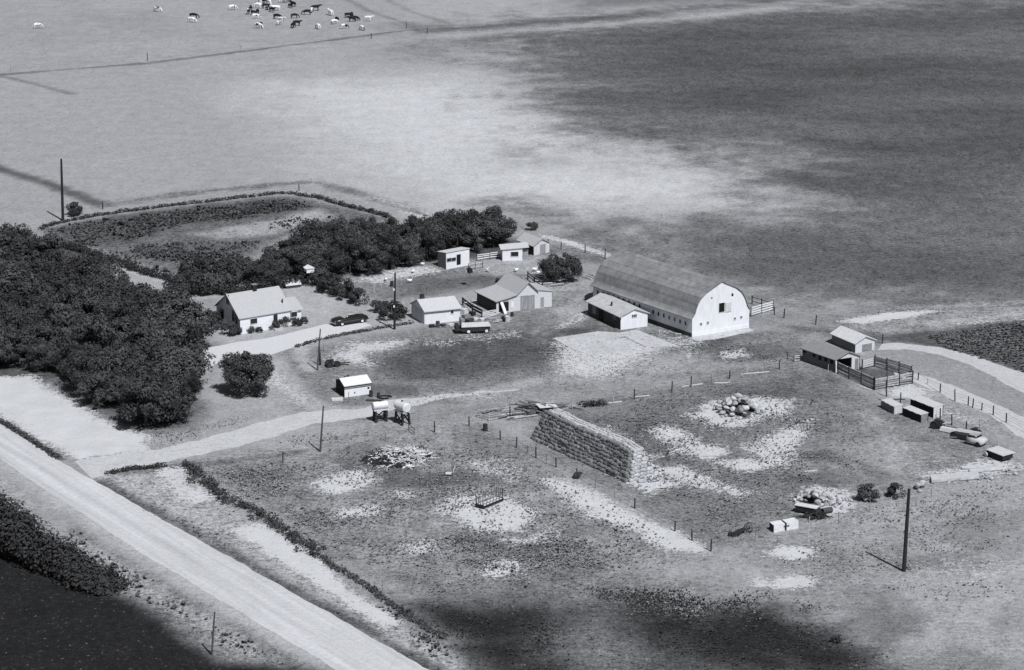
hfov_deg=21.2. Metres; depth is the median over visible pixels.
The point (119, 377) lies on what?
leafy tree
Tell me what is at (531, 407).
log pole
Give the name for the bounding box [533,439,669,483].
loose straw
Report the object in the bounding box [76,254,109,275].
leafy tree
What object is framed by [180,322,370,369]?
driveway
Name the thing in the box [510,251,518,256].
window
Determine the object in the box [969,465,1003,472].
concrete slab
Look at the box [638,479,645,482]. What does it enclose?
hay bale
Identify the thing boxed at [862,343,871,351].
door
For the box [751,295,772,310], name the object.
rail fence
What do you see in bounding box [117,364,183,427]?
leafy tree
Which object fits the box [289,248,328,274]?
belt tree
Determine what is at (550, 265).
round bush
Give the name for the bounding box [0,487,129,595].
dark hedge
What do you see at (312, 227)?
belt tree
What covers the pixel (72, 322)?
leafy tree
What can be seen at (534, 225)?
bush
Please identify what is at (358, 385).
fuel shed
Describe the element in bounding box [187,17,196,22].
cow
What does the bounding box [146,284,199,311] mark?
leafy tree
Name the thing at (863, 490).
bush
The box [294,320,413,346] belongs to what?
yard weeds
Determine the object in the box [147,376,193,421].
leafy tree
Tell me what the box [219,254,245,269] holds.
garden bush
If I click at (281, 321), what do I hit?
bush
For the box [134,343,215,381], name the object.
leafy tree
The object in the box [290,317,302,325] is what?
bush
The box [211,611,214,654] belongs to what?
utility pole
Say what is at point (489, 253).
board fence
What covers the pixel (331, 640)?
road
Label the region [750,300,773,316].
board gate
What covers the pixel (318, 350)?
yard pole
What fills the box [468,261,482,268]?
board fence
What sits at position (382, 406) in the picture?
fuel tank
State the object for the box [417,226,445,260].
belt tree
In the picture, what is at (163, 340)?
leafy tree
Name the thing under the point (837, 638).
bush
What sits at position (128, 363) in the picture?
leafy tree
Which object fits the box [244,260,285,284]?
belt tree
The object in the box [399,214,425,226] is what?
belt tree
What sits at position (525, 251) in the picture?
door
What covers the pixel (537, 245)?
tool shed
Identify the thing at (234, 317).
window
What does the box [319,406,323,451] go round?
utility pole
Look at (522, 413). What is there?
log pole
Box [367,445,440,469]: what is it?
dead branches
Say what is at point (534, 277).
rail fence
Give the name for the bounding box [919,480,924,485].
boulder
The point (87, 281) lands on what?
leafy tree
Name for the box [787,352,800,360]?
plank gate
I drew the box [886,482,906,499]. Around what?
bush
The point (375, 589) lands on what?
ditch brush
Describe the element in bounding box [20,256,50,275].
leafy tree
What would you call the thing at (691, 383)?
wire fence
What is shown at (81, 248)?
garden hedge
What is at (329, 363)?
hay mower
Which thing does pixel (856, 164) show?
ground
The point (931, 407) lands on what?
granary box
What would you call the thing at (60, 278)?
leafy tree
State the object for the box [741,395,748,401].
boulder
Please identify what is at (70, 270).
leafy tree
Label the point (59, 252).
leafy tree
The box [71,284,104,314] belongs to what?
leafy tree
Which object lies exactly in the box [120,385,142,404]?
leafy tree
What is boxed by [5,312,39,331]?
leafy tree
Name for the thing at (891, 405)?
granary box
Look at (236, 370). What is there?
round tree
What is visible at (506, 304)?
doorway
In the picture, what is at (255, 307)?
farmhouse
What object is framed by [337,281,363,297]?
lilac bush
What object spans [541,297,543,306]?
door
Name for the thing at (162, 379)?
leafy tree
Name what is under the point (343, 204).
garden hedge
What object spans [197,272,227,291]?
garden bush
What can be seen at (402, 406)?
fuel tank
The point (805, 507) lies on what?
stone sled
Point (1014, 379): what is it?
track
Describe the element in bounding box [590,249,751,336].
arched barn
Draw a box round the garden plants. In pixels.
[57,199,341,273]
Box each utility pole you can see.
[60,159,63,219]
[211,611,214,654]
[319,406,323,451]
[393,272,395,329]
[902,488,910,571]
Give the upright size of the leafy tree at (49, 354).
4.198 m
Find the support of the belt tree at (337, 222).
on the ground at (856, 164)
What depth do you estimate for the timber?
345.98 m
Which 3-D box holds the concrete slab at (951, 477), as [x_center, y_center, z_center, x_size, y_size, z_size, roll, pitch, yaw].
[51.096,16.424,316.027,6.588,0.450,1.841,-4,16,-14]
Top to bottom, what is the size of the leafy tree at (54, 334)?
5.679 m
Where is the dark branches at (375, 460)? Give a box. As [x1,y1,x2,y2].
[358,446,423,468]
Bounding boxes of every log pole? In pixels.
[476,408,503,415]
[479,410,506,415]
[482,406,512,410]
[508,414,537,418]
[512,411,536,414]
[515,403,544,410]
[515,407,534,413]
[519,400,543,408]
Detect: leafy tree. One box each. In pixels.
[0,222,36,243]
[0,226,43,260]
[0,248,12,282]
[0,254,30,274]
[0,265,34,302]
[0,270,52,315]
[0,287,42,314]
[0,298,29,342]
[0,320,15,362]
[0,328,40,366]
[1,238,45,271]
[1,249,15,269]
[4,302,19,314]
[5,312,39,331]
[12,269,50,298]
[15,326,29,354]
[16,260,30,275]
[17,302,47,323]
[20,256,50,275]
[22,316,63,350]
[25,340,60,371]
[28,301,72,345]
[29,310,48,324]
[30,231,66,259]
[35,283,58,307]
[39,260,67,283]
[40,248,64,267]
[44,281,88,313]
[45,265,82,298]
[46,303,84,330]
[48,253,102,285]
[53,308,77,341]
[53,349,71,372]
[55,251,75,266]
[55,276,100,294]
[56,341,97,379]
[58,327,99,351]
[59,262,77,289]
[62,314,117,368]
[63,311,113,341]
[65,347,108,392]
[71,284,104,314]
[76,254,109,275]
[76,372,115,406]
[78,259,130,283]
[78,272,110,292]
[81,356,131,390]
[83,284,123,314]
[89,299,111,321]
[99,270,115,285]
[102,279,135,301]
[104,314,132,346]
[104,340,147,372]
[104,366,131,404]
[105,297,132,317]
[108,270,135,296]
[108,294,154,331]
[111,332,124,350]
[114,327,164,357]
[116,343,158,366]
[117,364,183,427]
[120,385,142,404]
[124,282,153,300]
[124,303,168,344]
[129,286,158,305]
[131,335,179,359]
[133,297,161,312]
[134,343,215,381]
[136,371,168,399]
[145,311,210,353]
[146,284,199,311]
[146,352,205,386]
[146,361,171,373]
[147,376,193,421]
[154,295,218,342]
[170,317,203,344]
[173,376,191,402]
[181,371,201,398]
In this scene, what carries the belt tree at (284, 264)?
on the ground at (856, 164)
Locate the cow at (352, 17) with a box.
[346,16,356,21]
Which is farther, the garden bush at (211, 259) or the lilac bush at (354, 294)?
the garden bush at (211, 259)
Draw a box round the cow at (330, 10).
[327,8,333,15]
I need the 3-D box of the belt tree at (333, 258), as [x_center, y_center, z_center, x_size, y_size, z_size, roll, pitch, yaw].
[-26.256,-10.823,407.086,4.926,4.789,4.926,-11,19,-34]
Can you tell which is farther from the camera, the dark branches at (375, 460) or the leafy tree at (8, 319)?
the leafy tree at (8, 319)
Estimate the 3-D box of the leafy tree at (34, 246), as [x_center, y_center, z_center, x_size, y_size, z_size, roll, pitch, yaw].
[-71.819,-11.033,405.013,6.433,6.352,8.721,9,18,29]
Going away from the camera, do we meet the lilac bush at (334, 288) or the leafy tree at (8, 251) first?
the lilac bush at (334, 288)
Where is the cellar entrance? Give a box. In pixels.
[284,279,300,288]
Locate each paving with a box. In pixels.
[553,330,676,346]
[569,338,641,354]
[691,328,753,340]
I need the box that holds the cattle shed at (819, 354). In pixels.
[800,340,862,372]
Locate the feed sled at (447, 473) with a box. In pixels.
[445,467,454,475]
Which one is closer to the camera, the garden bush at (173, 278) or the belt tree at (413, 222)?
the garden bush at (173, 278)
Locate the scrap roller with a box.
[820,506,832,512]
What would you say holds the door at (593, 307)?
in the milk house at (615, 312)
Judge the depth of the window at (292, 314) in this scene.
380.92 m
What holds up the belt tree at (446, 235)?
on the ground at (856, 164)
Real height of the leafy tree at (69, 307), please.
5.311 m
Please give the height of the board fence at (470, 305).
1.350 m
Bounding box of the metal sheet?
[536,402,557,407]
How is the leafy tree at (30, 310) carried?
on the ground at (856, 164)
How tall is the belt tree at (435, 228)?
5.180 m
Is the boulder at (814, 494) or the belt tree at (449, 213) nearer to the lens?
the boulder at (814, 494)
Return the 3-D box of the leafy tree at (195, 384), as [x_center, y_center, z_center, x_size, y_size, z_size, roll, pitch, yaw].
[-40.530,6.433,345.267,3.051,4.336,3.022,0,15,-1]
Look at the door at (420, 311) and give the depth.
382.50 m
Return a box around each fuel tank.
[371,400,388,422]
[394,400,410,425]
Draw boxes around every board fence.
[462,297,482,316]
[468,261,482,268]
[477,251,500,259]
[482,309,496,317]
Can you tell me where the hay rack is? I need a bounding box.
[475,486,503,508]
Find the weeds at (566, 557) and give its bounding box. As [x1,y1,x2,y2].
[143,340,1023,600]
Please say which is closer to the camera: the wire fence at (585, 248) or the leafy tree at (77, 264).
the leafy tree at (77, 264)
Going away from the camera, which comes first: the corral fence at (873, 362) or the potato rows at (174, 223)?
the corral fence at (873, 362)
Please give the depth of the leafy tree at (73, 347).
351.45 m
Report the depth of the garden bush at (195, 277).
395.96 m
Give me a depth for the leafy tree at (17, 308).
374.86 m
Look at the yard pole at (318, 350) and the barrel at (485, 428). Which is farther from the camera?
the yard pole at (318, 350)
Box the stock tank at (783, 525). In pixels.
[769,518,798,532]
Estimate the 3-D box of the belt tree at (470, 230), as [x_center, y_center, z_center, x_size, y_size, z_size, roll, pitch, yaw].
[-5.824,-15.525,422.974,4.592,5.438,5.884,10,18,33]
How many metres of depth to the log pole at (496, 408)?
341.11 m
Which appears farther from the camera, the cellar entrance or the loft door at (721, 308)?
the cellar entrance
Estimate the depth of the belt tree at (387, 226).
419.24 m
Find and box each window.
[219,306,224,319]
[226,293,229,305]
[231,309,237,324]
[250,318,257,324]
[290,311,296,317]
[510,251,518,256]
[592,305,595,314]
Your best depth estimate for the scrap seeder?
334.61 m
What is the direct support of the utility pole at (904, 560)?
on the ground at (856, 164)
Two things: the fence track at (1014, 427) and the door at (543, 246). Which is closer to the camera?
the fence track at (1014, 427)
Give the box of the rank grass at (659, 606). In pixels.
[418,585,887,669]
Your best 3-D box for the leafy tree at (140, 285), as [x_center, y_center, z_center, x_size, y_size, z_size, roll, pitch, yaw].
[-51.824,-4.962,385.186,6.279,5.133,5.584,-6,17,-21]
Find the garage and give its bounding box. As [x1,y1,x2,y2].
[410,296,461,323]
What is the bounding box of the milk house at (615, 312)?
[585,293,648,329]
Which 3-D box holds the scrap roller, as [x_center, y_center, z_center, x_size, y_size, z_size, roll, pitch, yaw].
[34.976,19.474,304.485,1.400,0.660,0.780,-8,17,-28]
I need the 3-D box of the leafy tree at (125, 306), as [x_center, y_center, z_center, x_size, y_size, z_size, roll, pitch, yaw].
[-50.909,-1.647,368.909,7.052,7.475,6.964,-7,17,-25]
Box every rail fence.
[527,271,542,285]
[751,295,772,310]
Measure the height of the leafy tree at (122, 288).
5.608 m
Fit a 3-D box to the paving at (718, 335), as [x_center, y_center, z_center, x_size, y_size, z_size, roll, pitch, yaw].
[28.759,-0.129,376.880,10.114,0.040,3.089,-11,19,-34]
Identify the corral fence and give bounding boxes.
[837,361,874,389]
[861,357,874,369]
[874,354,913,376]
[874,371,912,389]
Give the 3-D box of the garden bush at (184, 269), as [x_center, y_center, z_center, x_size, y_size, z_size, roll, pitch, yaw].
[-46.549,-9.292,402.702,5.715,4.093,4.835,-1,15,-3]
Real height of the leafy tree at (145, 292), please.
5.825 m
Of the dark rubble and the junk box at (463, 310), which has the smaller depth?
the dark rubble
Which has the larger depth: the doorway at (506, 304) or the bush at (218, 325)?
the doorway at (506, 304)
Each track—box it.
[75,389,517,477]
[878,343,1023,392]
[894,372,1023,438]
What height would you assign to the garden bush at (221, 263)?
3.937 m
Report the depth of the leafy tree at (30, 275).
383.93 m
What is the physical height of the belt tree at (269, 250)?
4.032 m
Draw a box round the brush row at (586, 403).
[577,399,606,406]
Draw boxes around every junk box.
[460,308,467,313]
[462,313,470,318]
[465,317,473,322]
[469,311,475,315]
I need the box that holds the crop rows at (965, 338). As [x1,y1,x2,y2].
[929,321,1023,371]
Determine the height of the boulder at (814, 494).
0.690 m
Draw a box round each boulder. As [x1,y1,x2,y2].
[734,393,742,397]
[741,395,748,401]
[742,405,749,410]
[811,492,818,497]
[814,499,820,504]
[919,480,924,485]
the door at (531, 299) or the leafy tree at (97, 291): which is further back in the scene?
the door at (531, 299)
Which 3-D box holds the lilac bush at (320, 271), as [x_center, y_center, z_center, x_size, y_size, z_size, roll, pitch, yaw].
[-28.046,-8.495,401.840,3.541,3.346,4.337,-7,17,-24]
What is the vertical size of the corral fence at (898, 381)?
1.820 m
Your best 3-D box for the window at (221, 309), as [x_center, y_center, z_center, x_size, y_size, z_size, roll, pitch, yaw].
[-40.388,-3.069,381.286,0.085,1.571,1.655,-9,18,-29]
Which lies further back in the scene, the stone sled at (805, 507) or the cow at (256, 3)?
the cow at (256, 3)
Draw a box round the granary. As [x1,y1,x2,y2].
[474,272,553,312]
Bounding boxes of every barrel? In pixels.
[467,267,472,272]
[483,423,487,431]
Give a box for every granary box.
[881,398,902,413]
[902,405,928,422]
[910,396,943,417]
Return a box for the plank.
[741,371,768,374]
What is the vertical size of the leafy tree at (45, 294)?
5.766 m
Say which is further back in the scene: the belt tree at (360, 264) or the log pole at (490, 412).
the belt tree at (360, 264)
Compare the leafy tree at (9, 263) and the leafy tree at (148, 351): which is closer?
the leafy tree at (148, 351)
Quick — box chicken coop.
[437,247,469,269]
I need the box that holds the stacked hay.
[537,415,654,472]
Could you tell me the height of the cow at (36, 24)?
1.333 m
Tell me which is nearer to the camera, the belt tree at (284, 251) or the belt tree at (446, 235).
the belt tree at (284, 251)
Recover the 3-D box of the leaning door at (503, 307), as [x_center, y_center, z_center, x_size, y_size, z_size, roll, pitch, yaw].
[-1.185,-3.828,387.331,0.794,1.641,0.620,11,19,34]
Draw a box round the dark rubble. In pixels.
[793,511,831,522]
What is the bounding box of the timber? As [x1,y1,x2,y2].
[366,399,383,401]
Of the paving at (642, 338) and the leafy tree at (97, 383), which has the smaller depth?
the leafy tree at (97, 383)
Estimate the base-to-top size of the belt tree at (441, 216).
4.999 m
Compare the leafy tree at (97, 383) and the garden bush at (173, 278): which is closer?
the leafy tree at (97, 383)
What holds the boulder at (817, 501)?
on the ground at (856, 164)
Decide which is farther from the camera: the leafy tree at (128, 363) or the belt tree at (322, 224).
the belt tree at (322, 224)
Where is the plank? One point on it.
(755, 372)
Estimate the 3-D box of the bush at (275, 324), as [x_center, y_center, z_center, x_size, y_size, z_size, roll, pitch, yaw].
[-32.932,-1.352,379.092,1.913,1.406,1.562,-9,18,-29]
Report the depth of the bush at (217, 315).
381.04 m
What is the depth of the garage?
382.84 m
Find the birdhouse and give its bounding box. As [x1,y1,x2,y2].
[303,264,313,284]
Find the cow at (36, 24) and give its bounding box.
[32,23,43,27]
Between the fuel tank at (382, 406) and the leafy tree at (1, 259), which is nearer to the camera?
the fuel tank at (382, 406)
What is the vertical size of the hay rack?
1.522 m
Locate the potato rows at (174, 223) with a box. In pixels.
[52,197,305,237]
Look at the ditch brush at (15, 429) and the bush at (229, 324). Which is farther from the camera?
the bush at (229, 324)
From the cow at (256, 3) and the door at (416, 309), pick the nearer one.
the door at (416, 309)
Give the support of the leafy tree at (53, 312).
on the ground at (856, 164)
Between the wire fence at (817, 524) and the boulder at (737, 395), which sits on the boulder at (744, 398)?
the boulder at (737, 395)
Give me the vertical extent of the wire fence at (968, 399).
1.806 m
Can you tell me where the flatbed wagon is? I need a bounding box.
[454,317,498,333]
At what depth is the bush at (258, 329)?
377.54 m
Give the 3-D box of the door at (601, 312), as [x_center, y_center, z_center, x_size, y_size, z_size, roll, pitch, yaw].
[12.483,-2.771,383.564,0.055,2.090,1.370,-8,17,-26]
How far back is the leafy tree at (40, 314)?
370.61 m
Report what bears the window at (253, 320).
in the farmhouse
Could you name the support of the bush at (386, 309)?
on the ground at (856, 164)
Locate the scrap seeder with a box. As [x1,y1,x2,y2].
[930,418,951,428]
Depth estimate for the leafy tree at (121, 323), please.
364.84 m
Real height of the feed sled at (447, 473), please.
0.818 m
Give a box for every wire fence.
[10,22,427,70]
[102,178,310,209]
[468,417,711,551]
[489,361,779,418]
[548,239,609,258]
[710,489,931,545]
[774,307,882,343]
[886,380,998,445]
[917,372,1022,424]
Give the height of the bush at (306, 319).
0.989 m
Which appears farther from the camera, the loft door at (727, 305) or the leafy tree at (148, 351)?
the loft door at (727, 305)
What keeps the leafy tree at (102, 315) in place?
on the ground at (856, 164)
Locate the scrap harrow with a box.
[943,428,980,439]
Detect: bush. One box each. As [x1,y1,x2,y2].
[64,201,82,215]
[162,275,195,295]
[166,272,187,286]
[177,257,212,280]
[187,268,210,295]
[191,256,218,272]
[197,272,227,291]
[204,308,221,324]
[209,258,229,275]
[215,320,224,329]
[217,267,242,284]
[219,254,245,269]
[220,320,238,335]
[227,261,248,283]
[230,326,242,333]
[239,257,259,279]
[246,325,255,332]
[256,326,262,331]
[268,320,279,328]
[276,316,290,323]
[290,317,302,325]
[300,266,320,280]
[301,316,308,322]
[308,267,330,283]
[315,273,342,291]
[329,277,354,294]
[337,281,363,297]
[348,288,369,306]
[370,300,383,310]
[378,300,403,319]
[390,303,408,319]
[525,222,537,228]
[536,252,582,279]
[573,471,581,478]
[830,634,841,642]
[856,483,880,500]
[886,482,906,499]
[970,427,980,431]
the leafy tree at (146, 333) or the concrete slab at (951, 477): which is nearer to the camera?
the concrete slab at (951, 477)
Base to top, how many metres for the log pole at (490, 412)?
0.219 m
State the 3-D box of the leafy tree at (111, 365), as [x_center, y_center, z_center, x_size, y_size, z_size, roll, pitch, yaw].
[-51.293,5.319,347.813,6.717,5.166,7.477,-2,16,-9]
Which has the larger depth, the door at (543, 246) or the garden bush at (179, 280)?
the door at (543, 246)
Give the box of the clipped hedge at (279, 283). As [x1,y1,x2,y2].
[216,271,309,294]
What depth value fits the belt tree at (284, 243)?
413.60 m
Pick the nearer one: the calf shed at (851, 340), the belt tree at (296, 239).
the calf shed at (851, 340)
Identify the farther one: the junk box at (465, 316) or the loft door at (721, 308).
the junk box at (465, 316)
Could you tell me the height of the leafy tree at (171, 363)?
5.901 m
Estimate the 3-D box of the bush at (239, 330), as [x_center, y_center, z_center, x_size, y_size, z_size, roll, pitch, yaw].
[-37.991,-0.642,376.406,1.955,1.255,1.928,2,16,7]
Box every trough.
[332,397,342,400]
[939,426,956,432]
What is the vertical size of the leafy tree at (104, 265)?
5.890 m
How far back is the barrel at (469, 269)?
401.52 m
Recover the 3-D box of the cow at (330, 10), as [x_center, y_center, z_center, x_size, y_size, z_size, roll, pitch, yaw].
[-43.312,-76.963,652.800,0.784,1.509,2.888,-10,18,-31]
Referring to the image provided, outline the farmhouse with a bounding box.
[214,283,303,333]
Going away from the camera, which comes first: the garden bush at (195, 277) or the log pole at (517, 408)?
the log pole at (517, 408)
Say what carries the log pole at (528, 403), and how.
on the log pole
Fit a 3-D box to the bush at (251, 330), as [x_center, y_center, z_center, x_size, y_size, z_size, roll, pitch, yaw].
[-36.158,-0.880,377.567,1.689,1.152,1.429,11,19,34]
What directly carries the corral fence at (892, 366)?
on the ground at (856, 164)
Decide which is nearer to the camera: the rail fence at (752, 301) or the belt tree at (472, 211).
the rail fence at (752, 301)
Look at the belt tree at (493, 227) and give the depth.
424.13 m
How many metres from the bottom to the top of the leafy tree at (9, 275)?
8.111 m
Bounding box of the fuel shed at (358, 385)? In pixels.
[336,374,371,397]
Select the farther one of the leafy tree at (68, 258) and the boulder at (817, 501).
the leafy tree at (68, 258)
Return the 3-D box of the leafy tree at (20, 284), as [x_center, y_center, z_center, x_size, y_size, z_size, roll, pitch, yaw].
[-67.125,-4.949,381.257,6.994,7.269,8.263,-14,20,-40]
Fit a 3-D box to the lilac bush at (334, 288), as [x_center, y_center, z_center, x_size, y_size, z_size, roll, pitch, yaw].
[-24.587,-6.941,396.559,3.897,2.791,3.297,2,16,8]
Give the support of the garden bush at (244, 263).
on the ground at (856, 164)
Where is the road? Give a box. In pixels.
[0,424,428,669]
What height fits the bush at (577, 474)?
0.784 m
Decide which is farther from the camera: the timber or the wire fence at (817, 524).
the timber
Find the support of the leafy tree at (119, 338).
on the ground at (856, 164)
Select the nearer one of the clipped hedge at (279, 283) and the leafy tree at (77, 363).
the leafy tree at (77, 363)
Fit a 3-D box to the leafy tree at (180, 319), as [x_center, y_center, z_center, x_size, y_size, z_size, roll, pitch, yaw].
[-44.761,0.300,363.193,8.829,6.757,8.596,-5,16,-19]
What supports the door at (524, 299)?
in the granary
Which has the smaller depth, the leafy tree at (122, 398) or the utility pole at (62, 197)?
the leafy tree at (122, 398)
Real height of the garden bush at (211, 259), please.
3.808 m
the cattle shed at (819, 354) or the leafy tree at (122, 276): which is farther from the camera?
the leafy tree at (122, 276)
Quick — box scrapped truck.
[966,432,987,446]
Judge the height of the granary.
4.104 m
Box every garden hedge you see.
[38,191,296,229]
[64,238,173,279]
[295,192,390,216]
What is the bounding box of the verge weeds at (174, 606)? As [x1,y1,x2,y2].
[64,477,458,666]
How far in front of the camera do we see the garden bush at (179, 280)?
394.83 m
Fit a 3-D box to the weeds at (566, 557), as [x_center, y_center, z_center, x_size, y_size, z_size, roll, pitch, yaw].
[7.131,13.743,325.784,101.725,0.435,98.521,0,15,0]
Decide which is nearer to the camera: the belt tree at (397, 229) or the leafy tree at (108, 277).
the leafy tree at (108, 277)
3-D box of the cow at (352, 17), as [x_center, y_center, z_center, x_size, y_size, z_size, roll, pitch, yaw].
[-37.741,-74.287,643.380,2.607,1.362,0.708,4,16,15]
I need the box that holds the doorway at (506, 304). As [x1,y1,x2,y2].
[499,301,508,311]
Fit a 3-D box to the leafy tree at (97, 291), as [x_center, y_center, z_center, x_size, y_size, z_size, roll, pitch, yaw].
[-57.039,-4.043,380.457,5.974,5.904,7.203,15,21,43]
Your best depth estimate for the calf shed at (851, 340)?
369.00 m
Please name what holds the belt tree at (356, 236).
on the ground at (856, 164)
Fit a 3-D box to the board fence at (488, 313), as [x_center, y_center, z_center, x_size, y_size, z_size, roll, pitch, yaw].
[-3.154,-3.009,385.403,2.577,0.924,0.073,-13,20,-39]
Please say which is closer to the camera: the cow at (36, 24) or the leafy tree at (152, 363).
the leafy tree at (152, 363)
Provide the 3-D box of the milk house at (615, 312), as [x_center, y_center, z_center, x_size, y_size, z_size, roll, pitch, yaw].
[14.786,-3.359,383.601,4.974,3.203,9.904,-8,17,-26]
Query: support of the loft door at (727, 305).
in the arched barn
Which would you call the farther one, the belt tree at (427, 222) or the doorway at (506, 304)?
the belt tree at (427, 222)
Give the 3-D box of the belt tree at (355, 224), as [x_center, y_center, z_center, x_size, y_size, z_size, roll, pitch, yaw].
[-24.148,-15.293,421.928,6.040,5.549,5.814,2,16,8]
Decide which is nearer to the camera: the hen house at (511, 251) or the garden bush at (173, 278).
the garden bush at (173, 278)
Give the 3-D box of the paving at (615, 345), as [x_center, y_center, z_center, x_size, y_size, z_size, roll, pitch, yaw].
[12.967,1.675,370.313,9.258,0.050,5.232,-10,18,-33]
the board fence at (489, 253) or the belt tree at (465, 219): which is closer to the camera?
the board fence at (489, 253)
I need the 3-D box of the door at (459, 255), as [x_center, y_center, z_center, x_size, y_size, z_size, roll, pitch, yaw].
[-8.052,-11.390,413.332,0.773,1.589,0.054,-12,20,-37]
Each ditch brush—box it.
[0,418,60,458]
[104,462,167,473]
[182,459,326,554]
[309,552,446,638]
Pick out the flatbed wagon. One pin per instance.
(470, 327)
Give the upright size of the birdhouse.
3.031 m
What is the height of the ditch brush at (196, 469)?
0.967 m
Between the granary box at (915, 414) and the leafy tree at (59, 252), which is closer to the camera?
the granary box at (915, 414)
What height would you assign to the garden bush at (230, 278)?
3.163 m
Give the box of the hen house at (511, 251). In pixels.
[499,242,528,260]
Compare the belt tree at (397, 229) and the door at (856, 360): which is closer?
the door at (856, 360)
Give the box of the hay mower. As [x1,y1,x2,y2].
[325,359,349,367]
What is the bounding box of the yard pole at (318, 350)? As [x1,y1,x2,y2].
[317,329,320,369]
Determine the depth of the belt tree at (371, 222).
423.39 m
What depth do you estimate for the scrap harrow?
330.79 m
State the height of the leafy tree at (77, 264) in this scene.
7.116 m
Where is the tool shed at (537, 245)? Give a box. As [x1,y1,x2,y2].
[516,232,550,254]
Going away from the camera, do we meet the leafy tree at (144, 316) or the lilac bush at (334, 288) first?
the leafy tree at (144, 316)
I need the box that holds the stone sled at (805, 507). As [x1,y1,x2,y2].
[794,502,821,515]
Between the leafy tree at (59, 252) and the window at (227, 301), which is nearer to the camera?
the window at (227, 301)
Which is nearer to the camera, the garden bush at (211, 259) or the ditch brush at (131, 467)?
the ditch brush at (131, 467)
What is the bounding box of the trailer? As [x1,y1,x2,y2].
[984,446,1015,460]
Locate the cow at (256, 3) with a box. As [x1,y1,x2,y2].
[252,2,261,7]
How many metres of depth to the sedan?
381.51 m
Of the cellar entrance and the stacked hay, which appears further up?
the cellar entrance
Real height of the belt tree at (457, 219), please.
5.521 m
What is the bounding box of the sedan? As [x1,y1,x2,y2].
[330,312,368,325]
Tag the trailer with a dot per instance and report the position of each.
(1000, 453)
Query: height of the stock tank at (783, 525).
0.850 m
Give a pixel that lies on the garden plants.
(170, 253)
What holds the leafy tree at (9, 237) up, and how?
on the ground at (856, 164)
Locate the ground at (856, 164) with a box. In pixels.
[0,0,1023,669]
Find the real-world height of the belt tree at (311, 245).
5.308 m
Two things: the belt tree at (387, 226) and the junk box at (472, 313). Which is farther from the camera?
the belt tree at (387, 226)
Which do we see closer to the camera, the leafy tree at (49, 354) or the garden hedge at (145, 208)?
the leafy tree at (49, 354)
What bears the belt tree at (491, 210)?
on the ground at (856, 164)
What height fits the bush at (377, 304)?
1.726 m
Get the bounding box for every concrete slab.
[928,471,978,482]
[962,463,1004,468]
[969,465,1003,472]
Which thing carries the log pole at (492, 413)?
on the log pole at (490, 412)
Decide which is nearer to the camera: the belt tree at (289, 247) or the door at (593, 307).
the door at (593, 307)
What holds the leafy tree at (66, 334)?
on the ground at (856, 164)
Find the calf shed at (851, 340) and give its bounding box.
[830,326,875,352]
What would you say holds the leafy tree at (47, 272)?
on the ground at (856, 164)
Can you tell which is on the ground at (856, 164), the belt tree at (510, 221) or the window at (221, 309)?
the belt tree at (510, 221)
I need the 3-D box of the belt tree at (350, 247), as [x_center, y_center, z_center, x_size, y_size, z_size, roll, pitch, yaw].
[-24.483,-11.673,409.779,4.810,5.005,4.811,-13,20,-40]
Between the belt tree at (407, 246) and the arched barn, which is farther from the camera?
the belt tree at (407, 246)
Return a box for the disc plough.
[732,522,752,536]
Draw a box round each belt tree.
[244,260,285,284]
[257,245,279,261]
[257,255,293,274]
[270,248,301,275]
[274,240,297,258]
[274,245,298,262]
[282,235,306,248]
[288,219,320,245]
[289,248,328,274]
[294,236,329,258]
[307,218,326,238]
[313,230,338,250]
[316,224,349,245]
[319,246,351,272]
[322,217,350,235]
[324,217,347,232]
[327,231,350,266]
[335,240,366,273]
[338,232,361,250]
[343,218,369,234]
[344,228,374,245]
[350,230,373,260]
[351,235,389,274]
[354,215,378,232]
[365,227,399,253]
[367,223,395,245]
[372,230,400,269]
[377,216,399,234]
[386,223,416,245]
[394,225,420,259]
[394,234,425,266]
[398,217,421,233]
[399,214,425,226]
[411,223,445,255]
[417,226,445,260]
[419,212,446,223]
[424,216,440,226]
[429,217,461,244]
[435,208,464,225]
[443,213,464,245]
[454,211,484,244]
[456,207,485,219]
[456,216,487,251]
[475,214,512,247]
[482,205,502,238]
[482,212,517,242]
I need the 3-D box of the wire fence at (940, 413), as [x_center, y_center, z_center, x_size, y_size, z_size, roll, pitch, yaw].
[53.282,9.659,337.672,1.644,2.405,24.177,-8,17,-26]
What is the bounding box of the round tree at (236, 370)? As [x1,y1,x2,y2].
[218,350,274,396]
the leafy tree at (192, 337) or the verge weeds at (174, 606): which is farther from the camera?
the leafy tree at (192, 337)
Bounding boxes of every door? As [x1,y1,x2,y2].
[273,313,277,327]
[415,306,418,320]
[419,309,422,322]
[457,254,460,264]
[500,302,506,313]
[521,295,527,309]
[523,249,527,259]
[528,295,534,309]
[540,244,545,253]
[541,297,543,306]
[599,308,603,321]
[718,302,724,312]
[725,302,730,311]
[855,358,858,368]
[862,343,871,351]
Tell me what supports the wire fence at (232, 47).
on the ground at (856, 164)
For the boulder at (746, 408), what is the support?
on the ground at (856, 164)
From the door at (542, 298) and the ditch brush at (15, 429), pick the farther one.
the door at (542, 298)
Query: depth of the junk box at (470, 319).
382.56 m
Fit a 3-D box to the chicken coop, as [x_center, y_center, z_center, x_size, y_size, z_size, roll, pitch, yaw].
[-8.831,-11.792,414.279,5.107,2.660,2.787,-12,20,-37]
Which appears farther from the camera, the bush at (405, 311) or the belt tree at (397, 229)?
the belt tree at (397, 229)
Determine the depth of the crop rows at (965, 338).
372.50 m
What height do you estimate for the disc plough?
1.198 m

